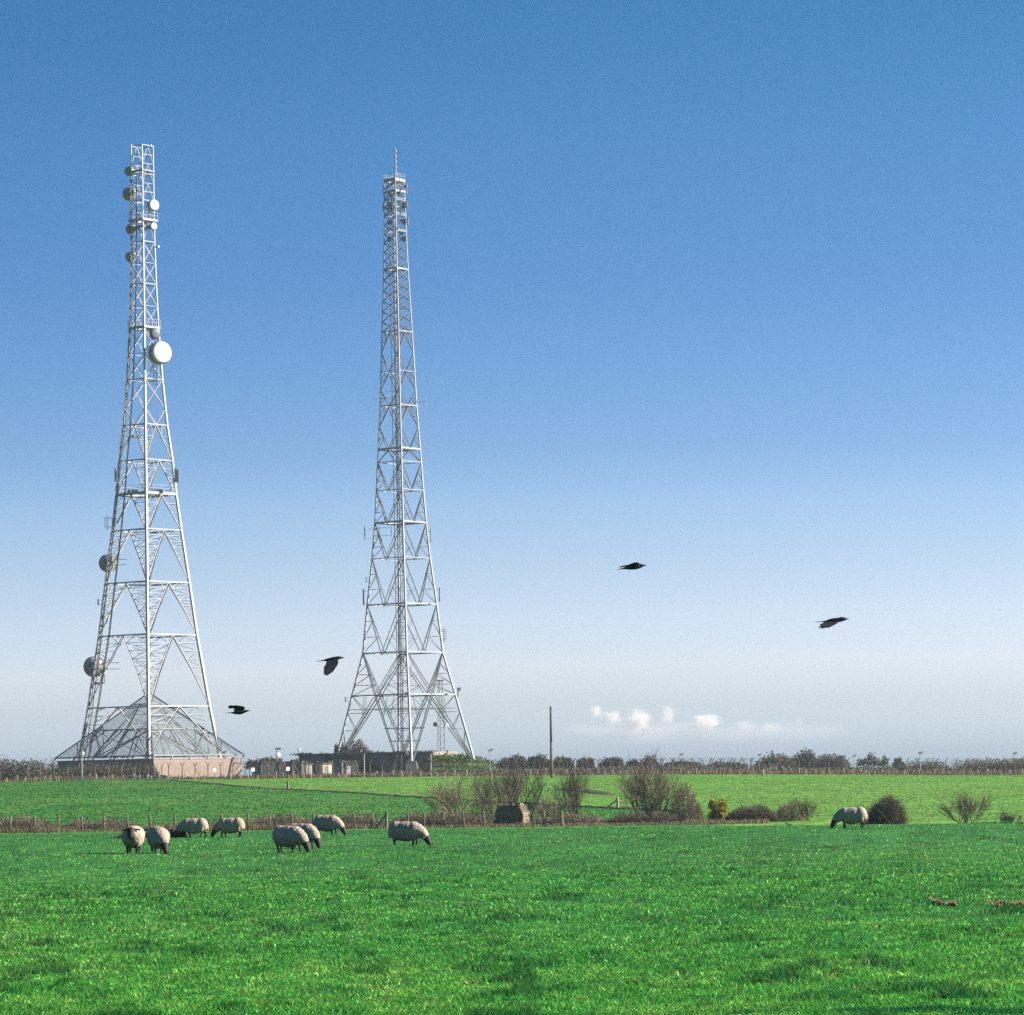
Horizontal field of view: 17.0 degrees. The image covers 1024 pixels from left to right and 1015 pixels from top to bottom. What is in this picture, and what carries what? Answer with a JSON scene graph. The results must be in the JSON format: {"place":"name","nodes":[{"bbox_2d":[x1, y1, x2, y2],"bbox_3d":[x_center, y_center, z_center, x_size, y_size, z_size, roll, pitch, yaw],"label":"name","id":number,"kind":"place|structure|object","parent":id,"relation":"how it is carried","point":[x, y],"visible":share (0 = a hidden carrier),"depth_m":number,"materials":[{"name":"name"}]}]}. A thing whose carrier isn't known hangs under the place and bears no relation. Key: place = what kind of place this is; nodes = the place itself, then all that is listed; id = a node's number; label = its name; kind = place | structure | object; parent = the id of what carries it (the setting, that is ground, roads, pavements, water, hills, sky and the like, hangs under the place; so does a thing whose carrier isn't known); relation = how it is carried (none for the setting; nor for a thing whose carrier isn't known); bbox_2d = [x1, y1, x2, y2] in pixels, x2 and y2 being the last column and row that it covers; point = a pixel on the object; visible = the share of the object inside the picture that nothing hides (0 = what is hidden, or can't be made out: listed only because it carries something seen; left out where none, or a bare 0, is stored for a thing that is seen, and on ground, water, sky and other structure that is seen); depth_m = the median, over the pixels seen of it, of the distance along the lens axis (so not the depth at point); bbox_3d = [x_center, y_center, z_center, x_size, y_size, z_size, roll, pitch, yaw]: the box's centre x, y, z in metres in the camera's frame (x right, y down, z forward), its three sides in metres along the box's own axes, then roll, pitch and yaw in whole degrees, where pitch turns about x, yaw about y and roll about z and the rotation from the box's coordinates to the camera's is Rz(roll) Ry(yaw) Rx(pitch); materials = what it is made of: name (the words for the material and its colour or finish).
{"place":"outdoors","nodes":[
{"label":"outdoors","id":0,"kind":"place"},
{"bbox_2d":[73,778,168,780],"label":"earth bank","id":1,"kind":"structure","parent":0,"point":[87,779],"depth_m":593.71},
{"bbox_2d":[228,705,249,714],"bbox_3d":[-4.971,3.666,61.912,0.451,0.171,0.246,-1,-5,0],"label":"crow","id":2,"kind":"object","parent":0,"point":[238,710],"visible":1,"depth_m":61.86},
{"bbox_2d":[275,748,280,761],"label":"satellite dish","id":3,"kind":"object","parent":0,"point":[278,755],"visible":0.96,"depth_m":678.38,"materials":[{"name":"metal"}]},
{"bbox_2d":[320,656,343,675],"bbox_3d":[-2.888,2.500,53.953,0.363,0.301,0.331,-5,-6,37],"label":"crow","id":4,"kind":"object","parent":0,"point":[330,666],"visible":1,"depth_m":53.91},
{"bbox_2d":[0,817,769,832],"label":"dead grass","id":5,"kind":"structure","parent":0,"point":[29,829],"depth_m":298.94,"materials":[{"name":"plant"}]},
{"bbox_2d":[0,772,1023,1014],"bbox_3d":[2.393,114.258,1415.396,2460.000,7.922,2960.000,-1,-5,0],"label":"ground","id":6,"kind":"structure","parent":0,"point":[802,834],"depth_m":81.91,"materials":[{"name":"plant"}]},
{"bbox_2d":[0,754,53,779],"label":"hedge","id":7,"kind":"object","parent":6,"relation":"on","point":[20,772],"visible":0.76,"depth_m":615.02,"materials":[{"name":"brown plant"}]},
{"bbox_2d":[0,811,57,830],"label":"bramble","id":8,"kind":"object","parent":6,"relation":"on","point":[15,822],"visible":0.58,"depth_m":302.34,"materials":[{"name":"plant"}]},
{"bbox_2d":[41,757,60,777],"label":"hedge","id":9,"kind":"object","parent":6,"relation":"on","point":[52,769],"visible":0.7,"depth_m":620.29,"materials":[{"name":"brown plant"}]},
{"bbox_2d":[0,762,163,781],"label":"security fence","id":10,"kind":"object","parent":6,"relation":"on","point":[75,765],"visible":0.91,"depth_m":602.32,"materials":[{"name":"metal"}]},
{"bbox_2d":[81,752,83,778],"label":"lamp post","id":11,"kind":"object","parent":6,"relation":"on","point":[82,753],"visible":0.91,"depth_m":598.36,"materials":[{"name":"metal"}]},
{"bbox_2d":[47,761,153,777],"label":"hedge","id":12,"kind":"object","parent":6,"relation":"on","point":[89,770],"visible":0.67,"depth_m":619.82,"materials":[{"name":"brown plant"}]},
{"bbox_2d":[61,816,141,830],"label":"bramble","id":13,"kind":"object","parent":6,"relation":"on","point":[99,825],"visible":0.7,"depth_m":302.34,"materials":[{"name":"plant"}]},
{"bbox_2d":[121,825,144,852],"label":"sheep","id":14,"kind":"object","parent":6,"relation":"on","point":[133,836],"visible":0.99,"depth_m":108.46},
{"bbox_2d":[133,763,159,777],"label":"bush","id":15,"kind":"object","parent":6,"relation":"on","point":[145,769],"visible":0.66,"depth_m":610.26,"materials":[{"name":"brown plant"}]},
{"bbox_2d":[110,828,187,838],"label":"fallen log","id":16,"kind":"object","parent":6,"relation":"on","point":[171,831],"visible":0.26,"depth_m":149.02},
{"bbox_2d":[77,144,221,759],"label":"lattice tower","id":17,"kind":"structure","parent":6,"relation":"on","point":[159,352],"depth_m":657.53,"materials":[{"name":"metal"}]},
{"bbox_2d":[57,757,241,777],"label":"brick building","id":18,"kind":"structure","parent":6,"relation":"on","point":[201,769],"depth_m":646.12,"materials":[{"name":"brick"}]},
{"bbox_2d":[54,693,243,760],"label":"canopy","id":19,"kind":"object","parent":18,"relation":"on","point":[154,754],"visible":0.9,"depth_m":652.15,"materials":[{"name":"silver metal"}]},
{"bbox_2d":[146,826,169,853],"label":"sheep","id":20,"kind":"object","parent":6,"relation":"on","point":[158,837],"visible":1,"depth_m":107.23},
{"bbox_2d":[174,818,208,837],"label":"sheep","id":21,"kind":"object","parent":6,"relation":"on","point":[193,826],"visible":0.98,"depth_m":148.53},
{"bbox_2d":[166,762,246,777],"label":"security fence","id":22,"kind":"object","parent":6,"relation":"on","point":[176,764],"visible":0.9,"depth_m":602.32,"materials":[{"name":"metal"}]},
{"bbox_2d":[211,817,244,836],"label":"sheep","id":23,"kind":"object","parent":6,"relation":"on","point":[230,825],"visible":0.99,"depth_m":149.92},
{"bbox_2d":[6,770,491,781],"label":"stock fence","id":24,"kind":"object","parent":6,"relation":"on","point":[230,774],"visible":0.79,"depth_m":598.18,"materials":[{"name":"wood"}]},
{"bbox_2d":[243,756,282,769],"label":"skyline tree","id":25,"kind":"object","parent":6,"relation":"on","point":[269,759],"visible":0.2,"depth_m":797.39,"materials":[{"name":"green plant"}]},
{"bbox_2d":[252,761,303,775],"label":"shed","id":26,"kind":"structure","parent":6,"relation":"on","point":[282,767],"depth_m":632.71,"materials":[{"name":"concrete"}]},
{"bbox_2d":[270,766,280,775],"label":"door","id":27,"kind":"structure","parent":26,"relation":"in","point":[272,769],"depth_m":632.65,"materials":[{"name":"metal"}]},
{"bbox_2d":[249,813,311,827],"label":"bramble","id":28,"kind":"object","parent":6,"relation":"on","point":[281,822],"visible":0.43,"depth_m":302.35,"materials":[{"name":"plant"}]},
{"bbox_2d":[0,810,562,832],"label":"wire fence","id":29,"kind":"object","parent":6,"relation":"on","point":[483,813],"visible":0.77,"depth_m":298.77,"materials":[{"name":"metal"}]},
{"bbox_2d":[272,825,309,852],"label":"sheep","id":30,"kind":"object","parent":6,"relation":"on","point":[289,836],"visible":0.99,"depth_m":108.21},
{"bbox_2d":[249,760,359,777],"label":"security fence","id":31,"kind":"object","parent":6,"relation":"on","point":[346,764],"visible":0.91,"depth_m":606.20,"materials":[{"name":"metal"}]},
{"bbox_2d":[289,823,320,848],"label":"sheep","id":32,"kind":"object","parent":6,"relation":"on","point":[311,831],"visible":0.49,"depth_m":116.56},
{"bbox_2d":[304,764,312,774],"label":"hut","id":33,"kind":"object","parent":6,"relation":"on","point":[306,768],"visible":0.64,"depth_m":616.81,"materials":[{"name":"beige paint"}]},
{"bbox_2d":[242,781,406,792],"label":"wire fence","id":34,"kind":"object","parent":6,"relation":"on","point":[338,788],"visible":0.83,"depth_m":459.50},
{"bbox_2d":[317,763,332,773],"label":"hut","id":35,"kind":"object","parent":6,"relation":"on","point":[329,767],"visible":0.57,"depth_m":618.79,"materials":[{"name":"beige paint"}]},
{"bbox_2d":[312,760,343,774],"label":"shed","id":36,"kind":"structure","parent":6,"relation":"on","point":[336,766],"depth_m":638.67,"materials":[{"name":"concrete"}]},
{"bbox_2d":[334,766,339,773],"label":"door","id":37,"kind":"structure","parent":36,"relation":"in","point":[336,768],"depth_m":638.70,"materials":[{"name":"metal"}]},
{"bbox_2d":[313,815,346,834],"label":"sheep","id":38,"kind":"object","parent":6,"relation":"on","point":[327,823],"visible":0.98,"depth_m":153.01},
{"bbox_2d":[333,742,343,752],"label":"windswept tree","id":39,"kind":"object","parent":6,"relation":"on","point":[336,747],"visible":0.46,"depth_m":763.01,"materials":[{"name":"green plant"}]},
{"bbox_2d":[339,739,371,752],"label":"windswept tree","id":40,"kind":"object","parent":6,"relation":"on","point":[361,747],"visible":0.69,"depth_m":757.31,"materials":[{"name":"green plant"}]},
{"bbox_2d":[330,812,384,826],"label":"bramble","id":41,"kind":"object","parent":6,"relation":"on","point":[362,818],"visible":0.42,"depth_m":302.37,"materials":[{"name":"plant"}]},
{"bbox_2d":[289,750,465,773],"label":"concrete bunker","id":42,"kind":"object","parent":6,"relation":"on","point":[389,759],"visible":0.51,"depth_m":657.24,"materials":[{"name":"concrete"}]},
{"bbox_2d":[374,811,387,828],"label":"strainer post","id":43,"kind":"object","parent":6,"relation":"on","point":[385,816],"visible":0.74,"depth_m":297.92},
{"bbox_2d":[337,147,478,772],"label":"lattice tower","id":44,"kind":"structure","parent":6,"relation":"on","point":[389,208],"depth_m":670.10,"materials":[{"name":"metal"}]},
{"bbox_2d":[388,821,430,845],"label":"sheep","id":45,"kind":"object","parent":6,"relation":"on","point":[407,831],"visible":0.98,"depth_m":121.01},
{"bbox_2d":[369,759,468,776],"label":"security fence","id":46,"kind":"object","parent":6,"relation":"on","point":[440,761],"visible":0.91,"depth_m":602.27,"materials":[{"name":"metal"}]},
{"bbox_2d":[164,780,681,811],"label":"earth bank","id":47,"kind":"structure","parent":6,"relation":"on","point":[584,806],"depth_m":429.68,"materials":[{"name":"soil"}]},
{"bbox_2d":[606,797,618,807],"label":"gate post","id":48,"kind":"object","parent":47,"relation":"on","point":[616,801],"visible":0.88,"depth_m":352.68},
{"bbox_2d":[388,809,492,825],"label":"bramble","id":49,"kind":"object","parent":6,"relation":"on","point":[419,818],"visible":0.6,"depth_m":302.33,"materials":[{"name":"plant"}]},
{"bbox_2d":[433,680,448,751],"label":"lattice mast","id":50,"kind":"object","parent":6,"relation":"on","point":[435,724],"visible":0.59,"depth_m":738.47,"materials":[{"name":"metal"}]},
{"bbox_2d":[409,769,488,822],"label":"bare shrub","id":51,"kind":"object","parent":6,"relation":"on","point":[450,799],"visible":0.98,"depth_m":310.99,"materials":[{"name":"plant"}]},
{"bbox_2d":[431,753,500,773],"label":"grass mound","id":52,"kind":"object","parent":6,"relation":"on","point":[462,758],"depth_m":666.16,"materials":[{"name":"green plant"}]},
{"bbox_2d":[467,794,501,821],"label":"dense bush","id":53,"kind":"object","parent":6,"relation":"on","point":[481,809],"visible":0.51,"depth_m":315.36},
{"bbox_2d":[463,765,528,820],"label":"bare shrub","id":54,"kind":"object","parent":6,"relation":"on","point":[486,788],"visible":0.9,"depth_m":316.56,"materials":[{"name":"plant"}]},
{"bbox_2d":[487,756,532,804],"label":"bare shrub","id":55,"kind":"object","parent":6,"relation":"on","point":[517,784],"visible":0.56,"depth_m":321.06,"materials":[{"name":"plant"}]},
{"bbox_2d":[493,802,529,824],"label":"pillbox","id":56,"kind":"structure","parent":6,"relation":"on","point":[506,813],"depth_m":304.72,"materials":[{"name":"concrete"}]},
{"bbox_2d":[0,774,1023,831],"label":"field grass","id":57,"kind":"structure","parent":6,"relation":"on","point":[143,786],"depth_m":418.65,"materials":[{"name":"plant"}]},
{"bbox_2d":[1,768,1023,781],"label":"dry undergrowth","id":58,"kind":"object","parent":6,"relation":"on","point":[433,773],"visible":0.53,"depth_m":600.73,"materials":[{"name":"plant"}]},
{"bbox_2d":[495,753,530,769],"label":"skyline tree","id":59,"kind":"object","parent":6,"relation":"on","point":[517,758],"visible":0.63,"depth_m":796.70,"materials":[{"name":"green plant"}]},
{"bbox_2d":[499,761,547,821],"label":"bare tree","id":60,"kind":"object","parent":6,"relation":"on","point":[530,806],"visible":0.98,"depth_m":312.86,"materials":[{"name":"plant"}]},
{"bbox_2d":[527,753,549,769],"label":"skyline tree","id":61,"kind":"object","parent":6,"relation":"on","point":[539,758],"visible":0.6,"depth_m":797.23,"materials":[{"name":"green plant"}]},
{"bbox_2d":[529,794,558,820],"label":"dense bush","id":62,"kind":"object","parent":6,"relation":"on","point":[541,818],"visible":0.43,"depth_m":315.59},
{"bbox_2d":[550,706,552,777],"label":"telegraph pole","id":63,"kind":"object","parent":6,"relation":"on","point":[551,764],"visible":0.9,"depth_m":558.47,"materials":[{"name":"wood"}]},
{"bbox_2d":[533,794,575,820],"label":"bare shrub","id":64,"kind":"object","parent":6,"relation":"on","point":[549,809],"visible":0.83,"depth_m":309.63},
{"bbox_2d":[553,756,574,768],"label":"skyline tree","id":65,"kind":"object","parent":6,"relation":"on","point":[564,763],"visible":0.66,"depth_m":796.87,"materials":[{"name":"green plant"}]},
{"bbox_2d":[538,754,597,819],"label":"bare shrub","id":66,"kind":"object","parent":6,"relation":"on","point":[572,789],"visible":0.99,"depth_m":312.65,"materials":[{"name":"plant"}]},
{"bbox_2d":[532,811,607,824],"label":"bramble","id":67,"kind":"object","parent":6,"relation":"on","point":[595,818],"visible":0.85,"depth_m":302.25,"materials":[{"name":"plant"}]},
{"bbox_2d":[576,757,594,768],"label":"skyline tree","id":68,"kind":"object","parent":6,"relation":"on","point":[590,765],"visible":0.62,"depth_m":797.04,"materials":[{"name":"green plant"}]},
{"bbox_2d":[599,756,623,767],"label":"skyline tree","id":69,"kind":"object","parent":6,"relation":"on","point":[607,759],"visible":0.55,"depth_m":796.89,"materials":[{"name":"green plant"}]},
{"bbox_2d":[611,759,648,812],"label":"bare shrub","id":70,"kind":"object","parent":6,"relation":"on","point":[636,808],"visible":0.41,"depth_m":314.59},
{"bbox_2d":[625,759,640,767],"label":"skyline tree","id":71,"kind":"object","parent":6,"relation":"on","point":[629,763],"visible":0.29,"depth_m":797.36,"materials":[{"name":"green plant"}]},
{"bbox_2d":[606,809,684,823],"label":"bramble","id":72,"kind":"object","parent":6,"relation":"on","point":[638,817],"visible":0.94,"depth_m":302.27,"materials":[{"name":"plant"}]},
{"bbox_2d":[639,753,659,767],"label":"skyline tree","id":73,"kind":"object","parent":6,"relation":"on","point":[653,760],"visible":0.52,"depth_m":777.24,"materials":[{"name":"green plant"}]},
{"bbox_2d":[607,745,698,818],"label":"bare shrub","id":74,"kind":"object","parent":6,"relation":"on","point":[639,783],"visible":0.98,"depth_m":310.59,"materials":[{"name":"plant"}]},
{"bbox_2d":[664,761,700,766],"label":"skyline tree","id":75,"kind":"object","parent":6,"relation":"on","point":[669,763],"visible":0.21,"depth_m":797.15,"materials":[{"name":"green plant"}]},
{"bbox_2d":[668,783,705,819],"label":"dense bush","id":76,"kind":"object","parent":6,"relation":"on","point":[694,811],"visible":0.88,"depth_m":310.17,"materials":[{"name":"plant"}]},
{"bbox_2d":[707,798,728,820],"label":"gorse bush","id":77,"kind":"object","parent":6,"relation":"on","point":[718,810],"visible":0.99,"depth_m":302.39,"materials":[{"name":"yellow plant"}]},
{"bbox_2d":[710,761,747,769],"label":"skyline tree","id":78,"kind":"object","parent":6,"relation":"on","point":[718,763],"visible":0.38,"depth_m":796.35,"materials":[{"name":"green plant"}]},
{"bbox_2d":[473,762,1023,773],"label":"scrub","id":79,"kind":"object","parent":6,"relation":"on","point":[708,768],"visible":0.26,"depth_m":655.86,"materials":[{"name":"green plant"}]},
{"bbox_2d":[723,801,782,821],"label":"bramble","id":80,"kind":"object","parent":6,"relation":"on","point":[750,814],"visible":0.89,"depth_m":303.08,"materials":[{"name":"plant"}]},
{"bbox_2d":[484,757,1023,774],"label":"security fence","id":81,"kind":"object","parent":6,"relation":"on","point":[760,758],"visible":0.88,"depth_m":604.22,"materials":[{"name":"metal"}]},
{"bbox_2d":[502,768,1022,775],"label":"stock fence","id":82,"kind":"object","parent":6,"relation":"on","point":[970,770],"visible":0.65,"depth_m":598.09,"materials":[{"name":"wood"}]},
{"bbox_2d":[753,751,797,767],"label":"skyline tree","id":83,"kind":"object","parent":6,"relation":"on","point":[772,755],"visible":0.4,"depth_m":787.67,"materials":[{"name":"green plant"}]},
{"bbox_2d":[776,797,808,820],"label":"dense bush","id":84,"kind":"object","parent":6,"relation":"on","point":[793,814],"visible":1,"depth_m":304.43,"materials":[{"name":"plant"}]},
{"bbox_2d":[792,747,815,768],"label":"skyline tree","id":85,"kind":"object","parent":6,"relation":"on","point":[810,754],"visible":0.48,"depth_m":792.33,"materials":[{"name":"green plant"}]},
{"bbox_2d":[797,796,820,820],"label":"bare shrub","id":86,"kind":"object","parent":6,"relation":"on","point":[806,806],"visible":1,"depth_m":303.79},
{"bbox_2d":[810,753,852,768],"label":"skyline tree","id":87,"kind":"object","parent":6,"relation":"on","point":[841,758],"visible":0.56,"depth_m":786.44,"materials":[{"name":"green plant"}]},
{"bbox_2d":[830,807,867,827],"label":"sheep","id":88,"kind":"object","parent":6,"relation":"on","point":[850,815],"visible":1,"depth_m":129.09},
{"bbox_2d":[858,752,881,767],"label":"windswept tree","id":89,"kind":"object","parent":6,"relation":"on","point":[863,762],"visible":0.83,"depth_m":787.52,"materials":[{"name":"green plant"}]},
{"bbox_2d":[878,755,888,766],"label":"windswept tree","id":90,"kind":"object","parent":6,"relation":"on","point":[883,762],"visible":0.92,"depth_m":792.62,"materials":[{"name":"green plant"}]},
{"bbox_2d":[864,792,908,824],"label":"dense bush","id":91,"kind":"object","parent":6,"relation":"on","point":[883,812],"visible":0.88,"depth_m":203.66,"materials":[{"name":"plant"}]},
{"bbox_2d":[892,757,905,767],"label":"skyline tree","id":92,"kind":"object","parent":6,"relation":"on","point":[896,761],"visible":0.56,"depth_m":787.63,"materials":[{"name":"green plant"}]},
{"bbox_2d":[899,758,947,768],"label":"hedge","id":93,"kind":"object","parent":6,"relation":"on","point":[931,766],"visible":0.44,"depth_m":697.27,"materials":[{"name":"green plant"}]},
{"bbox_2d":[929,896,957,905],"bbox_3d":[6.310,5.781,49.932,0.198,0.164,2.165,-1,-5,-5],"label":"soil scrape","id":94,"kind":"object","parent":6,"relation":"on","point":[944,903],"visible":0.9,"depth_m":49.92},
{"bbox_2d":[936,787,996,822],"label":"bare shrub","id":95,"kind":"object","parent":6,"relation":"on","point":[970,810],"visible":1,"depth_m":199.06,"materials":[{"name":"plant"}]},
{"bbox_2d":[941,756,1023,771],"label":"hedge","id":96,"kind":"object","parent":6,"relation":"on","point":[978,764],"visible":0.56,"depth_m":685.90,"materials":[{"name":"green plant"}]},
{"bbox_2d":[986,898,1023,907],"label":"soil scrape","id":97,"kind":"object","parent":6,"relation":"on","point":[998,905],"visible":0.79,"depth_m":48.91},
{"bbox_2d":[996,809,1022,821],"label":"bare shrub","id":98,"kind":"object","parent":6,"relation":"on","point":[1010,818],"visible":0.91,"depth_m":204.05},
{"bbox_2d":[0,0,1023,777],"label":"sky","id":99,"kind":"structure","parent":0,"point":[724,299],"materials":[{"name":"blue"}]},
{"bbox_2d":[559,788,615,794],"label":"earth bank","id":100,"kind":"structure","parent":0,"point":[589,791],"depth_m":419.10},
{"bbox_2d":[618,562,646,569],"bbox_3d":[1.827,0.895,52.088,0.448,0.106,0.205,-1,-5,0],"label":"crow","id":101,"kind":"object","parent":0,"point":[634,566],"visible":1,"depth_m":52.06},
{"bbox_2d":[818,617,847,628],"bbox_3d":[4.498,1.619,48.014,0.478,0.160,0.222,-1,-5,0],"label":"crow","id":102,"kind":"object","parent":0,"point":[828,623],"visible":1,"depth_m":47.97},
{"bbox_2d":[724,822,1023,1014],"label":"rank grass","id":103,"kind":"structure","parent":0,"point":[936,1008],"depth_m":26.57,"materials":[{"name":"plant"}]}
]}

